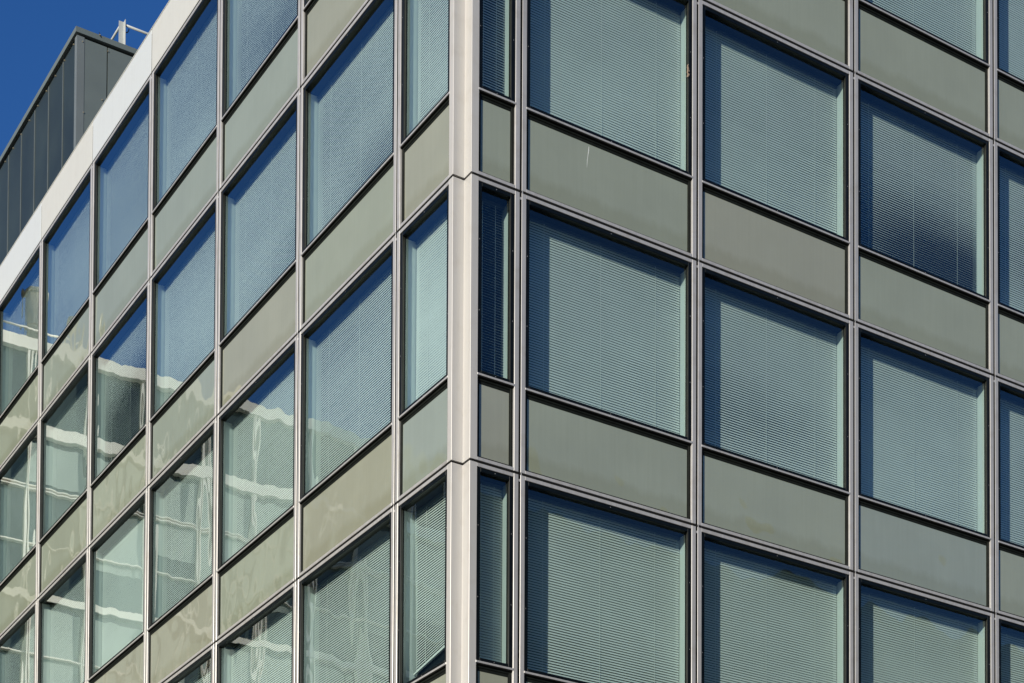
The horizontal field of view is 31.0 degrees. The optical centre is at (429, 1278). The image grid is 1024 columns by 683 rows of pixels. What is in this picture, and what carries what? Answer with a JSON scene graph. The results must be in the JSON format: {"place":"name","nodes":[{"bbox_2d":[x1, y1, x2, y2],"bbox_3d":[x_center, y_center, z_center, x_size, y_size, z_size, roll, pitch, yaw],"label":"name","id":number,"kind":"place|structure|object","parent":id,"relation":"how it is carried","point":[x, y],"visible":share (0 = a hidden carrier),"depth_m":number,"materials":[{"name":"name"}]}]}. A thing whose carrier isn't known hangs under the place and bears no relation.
{"place":"outdoors","nodes":[
{"label":"outdoors","id":0,"kind":"place"},
{"bbox_2d":[0,0,168,155],"label":"sky","id":1,"kind":"structure","parent":0,"point":[33,33],"materials":[{"name":"blue"}]},
{"bbox_2d":[0,0,1023,682],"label":"office building","id":2,"kind":"structure","parent":0,"point":[510,340],"depth_m":26.06,"materials":[{"name":"metal"}]},
{"bbox_2d":[0,606,34,682],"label":"window","id":3,"kind":"structure","parent":2,"relation":"in","point":[17,647],"depth_m":37.29,"materials":[{"name":"grey glass"}]},
{"bbox_2d":[0,426,36,583],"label":"window","id":4,"kind":"structure","parent":2,"relation":"in","point":[18,478],"depth_m":37.55,"materials":[{"name":"grey glass"}]},
{"bbox_2d":[0,247,39,415],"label":"window","id":5,"kind":"structure","parent":2,"relation":"in","point":[19,311],"depth_m":37.72,"materials":[{"name":"blue glass"}]},
{"bbox_2d":[38,554,85,682],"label":"window","id":6,"kind":"structure","parent":2,"relation":"in","point":[62,610],"depth_m":35.02,"materials":[{"name":"grey glass"}]},
{"bbox_2d":[39,362,87,540],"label":"window","id":7,"kind":"structure","parent":2,"relation":"in","point":[64,428],"depth_m":35.22,"materials":[{"name":"grey glass"}]},
{"bbox_2d":[42,170,90,358],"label":"window","id":8,"kind":"structure","parent":2,"relation":"in","point":[66,248],"depth_m":35.33,"materials":[{"name":"blue glass"}]},
{"bbox_2d":[0,26,137,264],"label":"plant room","id":9,"kind":"object","parent":2,"relation":"on","point":[88,68],"visible":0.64,"depth_m":38.38,"materials":[{"name":"black metal"}]},
{"bbox_2d":[111,19,147,44],"bbox_3d":[-7.111,-25.635,40.291,3.096,0.819,6.989,3,-4,-62],"label":"guard rail","id":10,"kind":"object","parent":9,"relation":"on","point":[121,28],"visible":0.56,"depth_m":38.25,"materials":[{"name":"white metal"}]},
{"bbox_2d":[89,494,144,677],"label":"window","id":11,"kind":"structure","parent":2,"relation":"in","point":[116,606],"depth_m":33.11,"materials":[{"name":"grey glass"}]},
{"bbox_2d":[91,287,146,483],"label":"window","id":12,"kind":"structure","parent":2,"relation":"in","point":[119,365],"depth_m":32.78,"materials":[{"name":"blue glass"}]},
{"bbox_2d":[93,81,149,290],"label":"window","id":13,"kind":"structure","parent":2,"relation":"in","point":[121,172],"depth_m":32.88,"materials":[{"name":"blue glass"}]},
{"bbox_2d":[148,424,213,627],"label":"window","id":14,"kind":"structure","parent":2,"relation":"in","point":[180,520],"depth_m":30.78,"materials":[{"name":"grey glass"}]},
{"bbox_2d":[150,200,215,418],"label":"window","id":15,"kind":"structure","parent":2,"relation":"in","point":[183,313],"depth_m":30.87,"materials":[{"name":"blue glass"}]},
{"bbox_2d":[153,0,217,209],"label":"window","id":16,"kind":"structure","parent":2,"relation":"in","point":[185,81],"depth_m":30.52,"materials":[{"name":"blue glass"}]},
{"bbox_2d":[168,650,211,682],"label":"window","id":17,"kind":"structure","parent":2,"relation":"in","point":[204,676],"depth_m":29.80,"materials":[{"name":"grey glass"}]},
{"bbox_2d":[217,588,292,682],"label":"window","id":18,"kind":"structure","parent":2,"relation":"in","point":[266,655],"depth_m":27.91,"materials":[{"name":"grey glass"}]},
{"bbox_2d":[218,342,294,568],"bbox_3d":[-2.483,-12.310,27.809,0.328,2.423,2.714,1,-2,-31],"label":"window","id":19,"kind":"structure","parent":2,"relation":"in","point":[256,480],"depth_m":28.26,"materials":[{"name":"grey glass"}]},
{"bbox_2d":[220,98,296,341],"bbox_3d":[-2.461,-15.909,27.913,0.328,2.423,2.714,1,-2,-31],"label":"window","id":20,"kind":"structure","parent":2,"relation":"in","point":[258,231],"depth_m":28.38,"materials":[{"name":"blue glass"}]},
{"bbox_2d":[222,0,297,116],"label":"window","id":21,"kind":"structure","parent":2,"relation":"in","point":[252,29],"depth_m":28.95,"materials":[{"name":"blue glass"}]},
{"bbox_2d":[299,513,390,682],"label":"window","id":22,"kind":"structure","parent":2,"relation":"in","point":[345,624],"depth_m":25.56,"materials":[{"name":"grey glass"}]},
{"bbox_2d":[300,243,392,499],"bbox_3d":[-1.023,-12.372,25.374,0.328,2.423,2.714,1,-2,-31],"label":"window","id":23,"kind":"structure","parent":2,"relation":"in","point":[346,378],"depth_m":25.78,"materials":[{"name":"blue glass"}]},
{"bbox_2d":[302,0,394,251],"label":"window","id":24,"kind":"structure","parent":2,"relation":"in","point":[348,134],"depth_m":25.91,"materials":[{"name":"blue glass"}]},
{"bbox_2d":[397,471,446,682],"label":"window","id":25,"kind":"structure","parent":2,"relation":"in","point":[422,534],"depth_m":23.84,"materials":[{"name":"grey glass"}]},
{"bbox_2d":[399,186,448,415],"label":"window","id":26,"kind":"structure","parent":2,"relation":"in","point":[423,360],"depth_m":23.93,"materials":[{"name":"blue glass"}]},
{"bbox_2d":[401,0,449,143],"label":"window","id":27,"kind":"structure","parent":2,"relation":"in","point":[425,56],"depth_m":24.06,"materials":[{"name":"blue glass"}]},
{"bbox_2d":[476,467,512,667],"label":"window","id":28,"kind":"structure","parent":2,"relation":"in","point":[494,562],"depth_m":23.15,"materials":[{"name":"teal glass"}]},
{"bbox_2d":[478,181,514,383],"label":"window","id":29,"kind":"structure","parent":2,"relation":"in","point":[496,222],"depth_m":23.29,"materials":[{"name":"blue glass"}]},
{"bbox_2d":[479,0,515,101],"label":"window","id":30,"kind":"structure","parent":2,"relation":"in","point":[496,17],"depth_m":23.37,"materials":[{"name":"glass"}]},
{"bbox_2d":[524,481,690,682],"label":"window","id":31,"kind":"structure","parent":2,"relation":"in","point":[607,599],"depth_m":24.07,"materials":[{"name":"teal glass"}]},
{"bbox_2d":[525,199,691,440],"bbox_3d":[2.271,-12.390,24.059,2.714,2.423,0.328,1,-2,-31],"label":"window","id":32,"kind":"structure","parent":2,"relation":"in","point":[609,329],"depth_m":24.20,"materials":[{"name":"teal glass"}]},
{"bbox_2d":[527,0,691,175],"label":"window","id":33,"kind":"structure","parent":2,"relation":"in","point":[614,71],"depth_m":24.40,"materials":[{"name":"grey glass"}]},
{"bbox_2d":[701,532,848,682],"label":"window","id":34,"kind":"structure","parent":2,"relation":"in","point":[762,622],"depth_m":25.54,"materials":[{"name":"grey glass"}]},
{"bbox_2d":[702,267,848,491],"bbox_3d":[4.707,-12.333,25.518,2.714,2.423,0.328,1,-2,-31],"label":"window","id":35,"kind":"structure","parent":2,"relation":"in","point":[775,383],"depth_m":25.70,"materials":[{"name":"teal glass"}]},
{"bbox_2d":[702,5,848,240],"bbox_3d":[4.729,-15.932,25.623,2.714,2.423,0.328,1,-2,-31],"label":"window","id":36,"kind":"structure","parent":2,"relation":"in","point":[774,137],"depth_m":25.79,"materials":[{"name":"grey glass"}]},
{"bbox_2d":[858,80,988,299],"bbox_3d":[7.164,-15.875,27.082,2.714,2.423,0.328,1,-2,-31],"label":"window","id":37,"kind":"structure","parent":2,"relation":"in","point":[923,200],"depth_m":27.31,"materials":[{"name":"blue glass"}]},
{"bbox_2d":[858,328,989,537],"bbox_3d":[7.143,-12.276,26.977,2.714,2.423,0.328,1,-2,-31],"label":"window","id":38,"kind":"structure","parent":2,"relation":"in","point":[924,432],"depth_m":27.16,"materials":[{"name":"blue glass"}]},
{"bbox_2d":[859,578,989,682],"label":"window","id":39,"kind":"structure","parent":2,"relation":"in","point":[900,641],"depth_m":26.99,"materials":[{"name":"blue glass"}]},
{"bbox_2d":[864,0,988,63],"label":"window","id":40,"kind":"structure","parent":2,"relation":"in","point":[962,24],"depth_m":27.67,"materials":[{"name":"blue glass"}]},
{"bbox_2d":[997,146,1023,313],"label":"window","id":41,"kind":"structure","parent":2,"relation":"in","point":[1010,187],"depth_m":28.25,"materials":[{"name":"blue glass"}]},
{"bbox_2d":[997,0,1023,81],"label":"window","id":42,"kind":"structure","parent":2,"relation":"in","point":[1010,13],"depth_m":28.34,"materials":[{"name":"blue glass"}]},
{"bbox_2d":[998,382,1023,548],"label":"window","id":43,"kind":"structure","parent":2,"relation":"in","point":[1010,412],"depth_m":28.13,"materials":[{"name":"blue glass"}]},
{"bbox_2d":[999,619,1023,682],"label":"window","id":44,"kind":"structure","parent":2,"relation":"in","point":[1011,645],"depth_m":28.03,"materials":[{"name":"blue glass"}]}
]}

